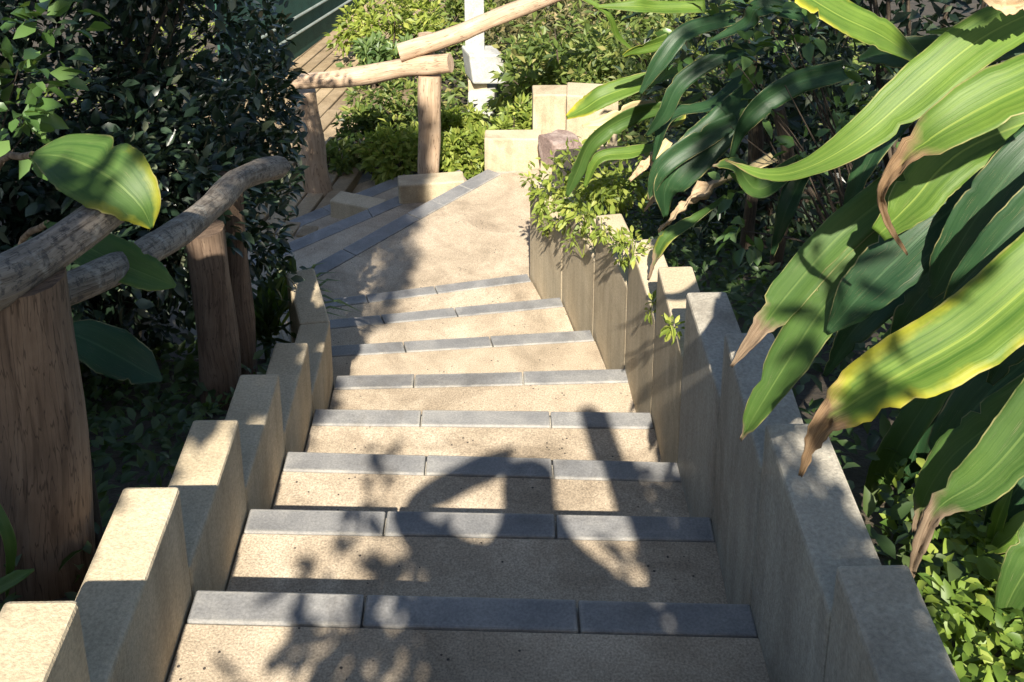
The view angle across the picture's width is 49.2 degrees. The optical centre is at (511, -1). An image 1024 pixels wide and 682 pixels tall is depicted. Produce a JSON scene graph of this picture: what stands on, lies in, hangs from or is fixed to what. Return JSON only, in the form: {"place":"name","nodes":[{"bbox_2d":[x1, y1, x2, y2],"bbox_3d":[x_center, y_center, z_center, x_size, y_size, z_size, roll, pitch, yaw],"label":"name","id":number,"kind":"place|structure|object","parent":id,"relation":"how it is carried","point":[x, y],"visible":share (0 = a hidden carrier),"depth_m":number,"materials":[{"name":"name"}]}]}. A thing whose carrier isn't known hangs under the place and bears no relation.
{"place":"outdoors","nodes":[
{"label":"outdoors","id":0,"kind":"place"},
{"bbox_2d":[0,0,1023,675],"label":"ground","id":1,"kind":"structure","parent":0,"point":[856,476],"depth_m":3.60,"materials":[{"name":"soil"}]},
{"bbox_2d":[0,0,110,180],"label":"leafy bush","id":2,"kind":"object","parent":1,"relation":"on","point":[41,118],"visible":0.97,"depth_m":2.80,"materials":[{"name":"green plant"}]},
{"bbox_2d":[0,133,175,597],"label":"broad leaf plant","id":3,"kind":"object","parent":1,"relation":"on","point":[100,173],"visible":0.75,"depth_m":2.26,"materials":[{"name":"green plant"}]},
{"bbox_2d":[90,452,103,547],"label":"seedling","id":4,"kind":"object","parent":1,"relation":"on","point":[97,517],"depth_m":2.44,"materials":[{"name":"green plant"}]},
{"bbox_2d":[0,156,290,601],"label":"rustic fence","id":5,"kind":"object","parent":1,"relation":"on","point":[46,497],"visible":0.77,"depth_m":2.16,"materials":[{"name":"brown wood"}]},
{"bbox_2d":[0,332,296,610],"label":"ground cover","id":6,"kind":"object","parent":1,"relation":"on","point":[106,422],"visible":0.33,"depth_m":3.35,"materials":[{"name":"green plant"}]},
{"bbox_2d":[0,0,309,392],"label":"dark bush","id":7,"kind":"object","parent":1,"relation":"on","point":[202,152],"visible":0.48,"depth_m":4.22,"materials":[{"name":"green plant"}]},
{"bbox_2d":[0,268,333,681],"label":"stair wall","id":8,"kind":"structure","parent":1,"relation":"on","point":[162,555],"depth_m":2.34,"materials":[{"name":"beige concrete"}]},
{"bbox_2d":[20,4,371,174],"bbox_3d":[-3.185,0.681,14.020,4.209,1.927,9.797,0,18,-1],"label":"ground cover","id":9,"kind":"object","parent":1,"relation":"on","point":[199,49],"visible":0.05,"depth_m":14.28,"materials":[{"name":"green plant"}]},
{"bbox_2d":[192,273,350,360],"bbox_3d":[-1.032,1.313,4.717,0.593,0.248,0.699,13,23,36],"label":"grass tuft","id":10,"kind":"object","parent":1,"relation":"on","point":[268,322],"visible":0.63,"depth_m":4.74,"materials":[{"name":"green plant"}]},
{"bbox_2d":[213,0,369,97],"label":"fence","id":11,"kind":"object","parent":1,"relation":"on","point":[312,23],"visible":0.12,"depth_m":13.23,"materials":[{"name":"green metal"}]},
{"bbox_2d":[251,254,360,313],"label":"grass tuft","id":12,"kind":"object","parent":1,"relation":"on","point":[292,262],"visible":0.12,"depth_m":5.15,"materials":[{"name":"green plant"}]},
{"bbox_2d":[161,0,462,236],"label":"boardwalk path","id":13,"kind":"structure","parent":1,"relation":"on","point":[317,57],"depth_m":11.19,"materials":[{"name":"brown wood"}]},
{"bbox_2d":[326,137,368,176],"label":"hillside shrub","id":14,"kind":"object","parent":1,"relation":"on","point":[335,158],"visible":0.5,"depth_m":9.42,"materials":[{"name":"green plant"}]},
{"bbox_2d":[329,107,398,149],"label":"hillside shrub","id":15,"kind":"object","parent":1,"relation":"on","point":[348,131],"visible":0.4,"depth_m":9.75,"materials":[{"name":"green plant"}]},
{"bbox_2d":[335,30,412,87],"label":"hillside shrub","id":16,"kind":"object","parent":1,"relation":"on","point":[370,47],"visible":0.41,"depth_m":11.70,"materials":[{"name":"green plant"}]},
{"bbox_2d":[335,77,445,134],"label":"hillside shrub","id":17,"kind":"object","parent":1,"relation":"on","point":[390,108],"visible":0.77,"depth_m":9.78,"materials":[{"name":"green plant"}]},
{"bbox_2d":[323,0,458,61],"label":"hillside shrub","id":18,"kind":"object","parent":1,"relation":"on","point":[364,29],"visible":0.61,"depth_m":12.61,"materials":[{"name":"green plant"}]},
{"bbox_2d":[351,113,441,184],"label":"hillside shrub","id":19,"kind":"object","parent":1,"relation":"on","point":[374,155],"visible":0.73,"depth_m":9.10,"materials":[{"name":"green plant"}]},
{"bbox_2d":[291,0,561,196],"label":"rustic fence","id":20,"kind":"object","parent":1,"relation":"on","point":[423,62],"visible":0.91,"depth_m":8.44,"materials":[{"name":"brown wood"}]},
{"bbox_2d":[387,0,493,47],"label":"hillside shrub","id":21,"kind":"object","parent":1,"relation":"on","point":[457,5],"visible":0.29,"depth_m":14.11,"materials":[{"name":"green plant"}]},
{"bbox_2d":[128,168,769,681],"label":"stone staircase","id":22,"kind":"structure","parent":1,"relation":"on","point":[480,480],"depth_m":3.25,"materials":[{"name":"stone"}]},
{"bbox_2d":[330,191,385,218],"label":"kerb block","id":23,"kind":"structure","parent":22,"relation":"on","point":[343,205],"depth_m":8.37,"materials":[{"name":"beige concrete"}]},
{"bbox_2d":[398,171,464,203],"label":"kerb block","id":24,"kind":"structure","parent":22,"relation":"on","point":[418,188],"depth_m":8.16,"materials":[{"name":"beige concrete"}]},
{"bbox_2d":[415,122,487,178],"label":"hillside shrub","id":25,"kind":"object","parent":1,"relation":"on","point":[466,165],"visible":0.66,"depth_m":8.88,"materials":[{"name":"green plant"}]},
{"bbox_2d":[441,100,487,144],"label":"hillside shrub","id":26,"kind":"object","parent":1,"relation":"on","point":[472,116],"visible":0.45,"depth_m":9.72,"materials":[{"name":"green plant"}]},
{"bbox_2d":[462,0,505,115],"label":"white post","id":27,"kind":"object","parent":1,"relation":"on","point":[481,60],"visible":0.78,"depth_m":11.03,"materials":[{"name":"paint"}]},
{"bbox_2d":[436,0,552,35],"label":"hillside shrub","id":28,"kind":"object","parent":1,"relation":"on","point":[491,4],"visible":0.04,"depth_m":15.14,"materials":[{"name":"green plant"}]},
{"bbox_2d":[482,92,531,129],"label":"hillside shrub","id":29,"kind":"object","parent":1,"relation":"on","point":[508,121],"visible":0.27,"depth_m":9.41,"materials":[{"name":"green plant"}]},
{"bbox_2d":[485,0,604,64],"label":"hillside shrub","id":30,"kind":"object","parent":1,"relation":"on","point":[511,31],"visible":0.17,"depth_m":13.07,"materials":[{"name":"green plant"}]},
{"bbox_2d":[498,39,602,118],"bbox_3d":[0.431,0.844,11.035,1.208,0.942,0.951,0,18,-1],"label":"hillside shrub","id":31,"kind":"object","parent":1,"relation":"on","point":[514,70],"visible":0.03,"depth_m":10.89,"materials":[{"name":"green plant"}]},
{"bbox_2d":[484,82,618,171],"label":"end wall","id":32,"kind":"structure","parent":1,"relation":"on","point":[517,150],"depth_m":8.22,"materials":[{"name":"beige concrete"}]},
{"bbox_2d":[538,129,581,168],"bbox_3d":[0.346,1.068,7.956,0.245,0.210,0.240,-4,18,-30],"label":"rock","id":33,"kind":"object","parent":1,"relation":"on","point":[553,140],"visible":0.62,"depth_m":7.89,"materials":[{"name":"stone"}]},
{"bbox_2d":[486,2,637,113],"bbox_3d":[0.480,0.704,10.423,1.319,1.328,1.240,9,20,26],"label":"hillside shrub","id":34,"kind":"object","parent":1,"relation":"on","point":[551,54],"visible":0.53,"depth_m":10.27,"materials":[{"name":"green plant"}]},
{"bbox_2d":[516,0,654,73],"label":"hillside shrub","id":35,"kind":"object","parent":1,"relation":"on","point":[549,22],"visible":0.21,"depth_m":11.70,"materials":[{"name":"green plant"}]},
{"bbox_2d":[553,19,692,145],"bbox_3d":[0.994,0.826,9.720,1.344,1.282,1.215,0,18,-1],"label":"hillside shrub","id":36,"kind":"object","parent":1,"relation":"on","point":[592,58],"visible":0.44,"depth_m":9.65,"materials":[{"name":"green plant"}]},
{"bbox_2d":[389,0,900,179],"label":"ground cover","id":37,"kind":"object","parent":1,"relation":"on","point":[637,135],"visible":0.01,"depth_m":11.67,"materials":[{"name":"green plant"}]},
{"bbox_2d":[564,0,752,99],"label":"hillside shrub","id":38,"kind":"object","parent":1,"relation":"on","point":[655,24],"visible":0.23,"depth_m":10.98,"materials":[{"name":"green plant"}]},
{"bbox_2d":[565,0,849,279],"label":"strap leaf plant","id":39,"kind":"object","parent":1,"relation":"on","point":[694,153],"visible":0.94,"depth_m":4.28,"materials":[{"name":"green plant"}]},
{"bbox_2d":[530,160,959,681],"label":"stair wall","id":40,"kind":"structure","parent":1,"relation":"on","point":[817,586],"depth_m":2.46,"materials":[{"name":"beige concrete"}]},
{"bbox_2d":[529,203,551,237],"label":"weed","id":41,"kind":"object","parent":40,"relation":"attached to","point":[545,232],"visible":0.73,"depth_m":5.96,"materials":[{"name":"green plant"}]},
{"bbox_2d":[519,160,588,221],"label":"weed","id":42,"kind":"object","parent":40,"relation":"on","point":[537,191],"visible":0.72,"depth_m":5.95,"materials":[{"name":"green plant"}]},
{"bbox_2d":[542,194,578,236],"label":"weed","id":43,"kind":"object","parent":40,"relation":"on","point":[552,223],"visible":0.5,"depth_m":5.54,"materials":[{"name":"green plant"}]},
{"bbox_2d":[560,225,590,257],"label":"weed","id":44,"kind":"object","parent":40,"relation":"attached to","point":[572,236],"visible":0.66,"depth_m":5.25,"materials":[{"name":"green plant"}]},
{"bbox_2d":[535,130,638,206],"bbox_3d":[0.460,0.938,6.079,0.532,0.453,0.525,-14,23,-37],"label":"weed","id":45,"kind":"object","parent":40,"relation":"attached to","point":[558,162],"visible":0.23,"depth_m":6.10,"materials":[{"name":"green plant"}]},
{"bbox_2d":[552,179,625,236],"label":"weed","id":46,"kind":"object","parent":40,"relation":"on","point":[568,204],"visible":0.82,"depth_m":5.25,"materials":[{"name":"green plant"}]},
{"bbox_2d":[576,202,612,245],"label":"weed","id":47,"kind":"object","parent":40,"relation":"on","point":[598,232],"visible":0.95,"depth_m":4.78,"materials":[{"name":"green plant"}]},
{"bbox_2d":[567,141,656,216],"bbox_3d":[0.487,0.875,5.310,0.460,0.414,0.496,0,18,-1],"label":"weed","id":48,"kind":"object","parent":40,"relation":"on","point":[621,206],"visible":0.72,"depth_m":5.29,"materials":[{"name":"green plant"}]},
{"bbox_2d":[602,225,631,272],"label":"weed","id":49,"kind":"object","parent":40,"relation":"on","point":[624,263],"visible":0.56,"depth_m":4.48,"materials":[{"name":"green plant"}]},
{"bbox_2d":[607,225,651,268],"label":"weed","id":50,"kind":"object","parent":40,"relation":"on","point":[624,238],"visible":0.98,"depth_m":4.27,"materials":[{"name":"green plant"}]},
{"bbox_2d":[644,290,656,324],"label":"weed","id":51,"kind":"object","parent":40,"relation":"attached to","point":[652,297],"visible":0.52,"depth_m":3.93,"materials":[{"name":"green plant"}]},
{"bbox_2d":[659,313,684,344],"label":"weed","id":52,"kind":"object","parent":40,"relation":"on","point":[666,329],"visible":0.99,"depth_m":3.35,"materials":[{"name":"green plant"}]},
{"bbox_2d":[613,0,922,203],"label":"bank shrub","id":53,"kind":"object","parent":1,"relation":"on","point":[694,41],"visible":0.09,"depth_m":6.71,"materials":[{"name":"green plant"}]},
{"bbox_2d":[624,1,914,252],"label":"bank shrub","id":54,"kind":"object","parent":1,"relation":"on","point":[764,206],"visible":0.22,"depth_m":5.44,"materials":[{"name":"green plant"}]},
{"bbox_2d":[654,0,893,266],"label":"oval leaf shrub","id":55,"kind":"object","parent":1,"relation":"on","point":[748,82],"visible":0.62,"depth_m":3.99,"materials":[{"name":"green plant"}]},
{"bbox_2d":[582,144,1014,619],"bbox_3d":[1.391,1.050,4.573,1.883,1.871,5.088,0,18,-1],"label":"ground cover","id":56,"kind":"object","parent":1,"relation":"on","point":[733,290],"visible":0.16,"depth_m":3.62,"materials":[{"name":"green plant"}]},
{"bbox_2d":[718,0,1000,167],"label":"bank shrub","id":57,"kind":"object","parent":1,"relation":"on","point":[904,18],"visible":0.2,"depth_m":4.91,"materials":[{"name":"green plant"}]},
{"bbox_2d":[725,0,1023,632],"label":"strap leaf plant","id":58,"kind":"object","parent":1,"relation":"on","point":[920,239],"visible":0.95,"depth_m":1.96,"materials":[{"name":"green plant"}]},
{"bbox_2d":[878,458,1023,681],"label":"ground cover","id":59,"kind":"object","parent":1,"relation":"on","point":[976,641],"visible":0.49,"depth_m":1.84,"materials":[{"name":"green plant"}]},
{"bbox_2d":[905,0,996,64],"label":"bank shrub","id":60,"kind":"object","parent":1,"relation":"on","point":[922,6],"visible":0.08,"depth_m":5.66,"materials":[{"name":"green plant"}]}
]}

